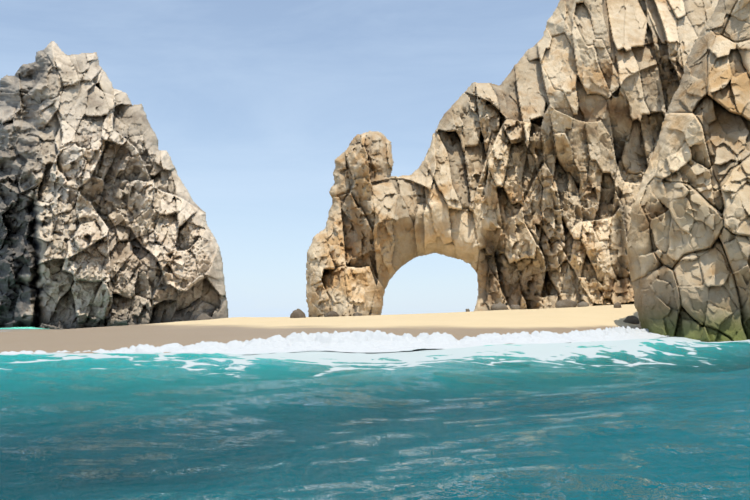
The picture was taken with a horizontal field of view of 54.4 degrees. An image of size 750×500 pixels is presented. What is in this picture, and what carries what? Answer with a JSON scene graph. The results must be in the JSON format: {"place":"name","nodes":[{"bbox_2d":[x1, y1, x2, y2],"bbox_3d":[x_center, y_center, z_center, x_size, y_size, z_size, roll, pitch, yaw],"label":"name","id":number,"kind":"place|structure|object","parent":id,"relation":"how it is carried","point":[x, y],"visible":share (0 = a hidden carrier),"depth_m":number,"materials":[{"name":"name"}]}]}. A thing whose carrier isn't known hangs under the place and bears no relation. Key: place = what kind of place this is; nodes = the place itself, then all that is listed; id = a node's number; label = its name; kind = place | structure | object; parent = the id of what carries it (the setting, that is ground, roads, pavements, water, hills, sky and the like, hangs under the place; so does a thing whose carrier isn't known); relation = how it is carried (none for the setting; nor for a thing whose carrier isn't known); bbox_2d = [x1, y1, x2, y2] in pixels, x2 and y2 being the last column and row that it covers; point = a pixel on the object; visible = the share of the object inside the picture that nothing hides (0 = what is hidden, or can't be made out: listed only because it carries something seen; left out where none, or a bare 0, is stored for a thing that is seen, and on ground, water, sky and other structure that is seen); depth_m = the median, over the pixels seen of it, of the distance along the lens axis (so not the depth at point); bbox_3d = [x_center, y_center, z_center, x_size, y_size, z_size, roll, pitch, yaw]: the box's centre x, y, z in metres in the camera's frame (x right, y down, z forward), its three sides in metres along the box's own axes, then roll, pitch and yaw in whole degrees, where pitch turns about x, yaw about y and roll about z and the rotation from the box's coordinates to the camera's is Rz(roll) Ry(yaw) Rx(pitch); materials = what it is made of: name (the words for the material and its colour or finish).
{"place":"outdoors","nodes":[
{"label":"outdoors","id":0,"kind":"place"},
{"bbox_2d":[0,0,559,317],"label":"sky","id":1,"kind":"structure","parent":0,"point":[253,105],"materials":[{"name":"blue"}]},
{"bbox_2d":[0,304,640,353],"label":"beach sand","id":2,"kind":"structure","parent":0,"point":[459,325],"depth_m":50.61,"materials":[{"name":"beige sand"}]},
{"bbox_2d":[0,41,227,328],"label":"rock","id":3,"kind":"object","parent":2,"relation":"on","point":[103,222],"visible":0.81,"depth_m":110.71,"materials":[{"name":"grey stone"}]},
{"bbox_2d":[196,314,213,319],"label":"boulder","id":4,"kind":"object","parent":2,"relation":"on","point":[203,317],"visible":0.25,"depth_m":90.65,"materials":[{"name":"grey stone"}]},
{"bbox_2d":[290,308,305,317],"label":"boulder","id":5,"kind":"object","parent":2,"relation":"on","point":[297,313],"visible":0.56,"depth_m":75.14,"materials":[{"name":"grey stone"}]},
{"bbox_2d":[324,311,338,316],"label":"boulder","id":6,"kind":"object","parent":2,"relation":"on","point":[332,314],"visible":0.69,"depth_m":77.22,"materials":[{"name":"grey stone"}]},
{"bbox_2d":[491,302,508,309],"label":"boulder","id":7,"kind":"object","parent":2,"relation":"on","point":[499,306],"visible":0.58,"depth_m":75.47,"materials":[{"name":"grey stone"}]},
{"bbox_2d":[306,0,717,316],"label":"rock arch","id":8,"kind":"structure","parent":2,"relation":"on","point":[520,186],"depth_m":92.40,"materials":[{"name":"beige stone"}]},
{"bbox_2d":[511,305,520,309],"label":"boulder","id":9,"kind":"object","parent":2,"relation":"on","point":[513,307],"visible":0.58,"depth_m":76.79,"materials":[{"name":"grey stone"}]},
{"bbox_2d":[555,299,576,307],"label":"boulder","id":10,"kind":"object","parent":2,"relation":"on","point":[565,303],"visible":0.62,"depth_m":76.20,"materials":[{"name":"grey stone"}]},
{"bbox_2d":[577,301,588,306],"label":"boulder","id":11,"kind":"object","parent":2,"relation":"on","point":[583,304],"visible":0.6,"depth_m":75.49,"materials":[{"name":"grey stone"}]},
{"bbox_2d":[614,302,621,307],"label":"boulder","id":12,"kind":"object","parent":2,"relation":"on","point":[617,305],"visible":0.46,"depth_m":70.12,"materials":[{"name":"stone"}]},
{"bbox_2d":[623,316,639,323],"bbox_3d":[21.203,5.765,60.217,1.270,0.697,1.065,0,-5,-1],"label":"boulder","id":13,"kind":"object","parent":2,"relation":"on","point":[632,319],"visible":0.81,"depth_m":59.92,"materials":[{"name":"grey stone"}]},
{"bbox_2d":[0,327,749,499],"bbox_3d":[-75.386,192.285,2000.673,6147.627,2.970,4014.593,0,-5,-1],"label":"sea water","id":14,"kind":"structure","parent":0,"point":[664,418],"depth_m":10.30,"materials":[{"name":"teal liquid"}]},
{"bbox_2d":[0,329,35,331],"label":"foam sheet","id":15,"kind":"object","parent":14,"relation":"on","point":[12,329],"visible":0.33,"depth_m":83.50,"materials":[{"name":"grey liquid"}]},
{"bbox_2d":[0,326,666,354],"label":"sea foam","id":16,"kind":"object","parent":14,"relation":"on","point":[369,341],"visible":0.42,"depth_m":33.85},
{"bbox_2d":[627,0,749,341],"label":"cliff","id":17,"kind":"structure","parent":0,"point":[688,244],"depth_m":54.72,"materials":[{"name":"beige stone"}]}
]}

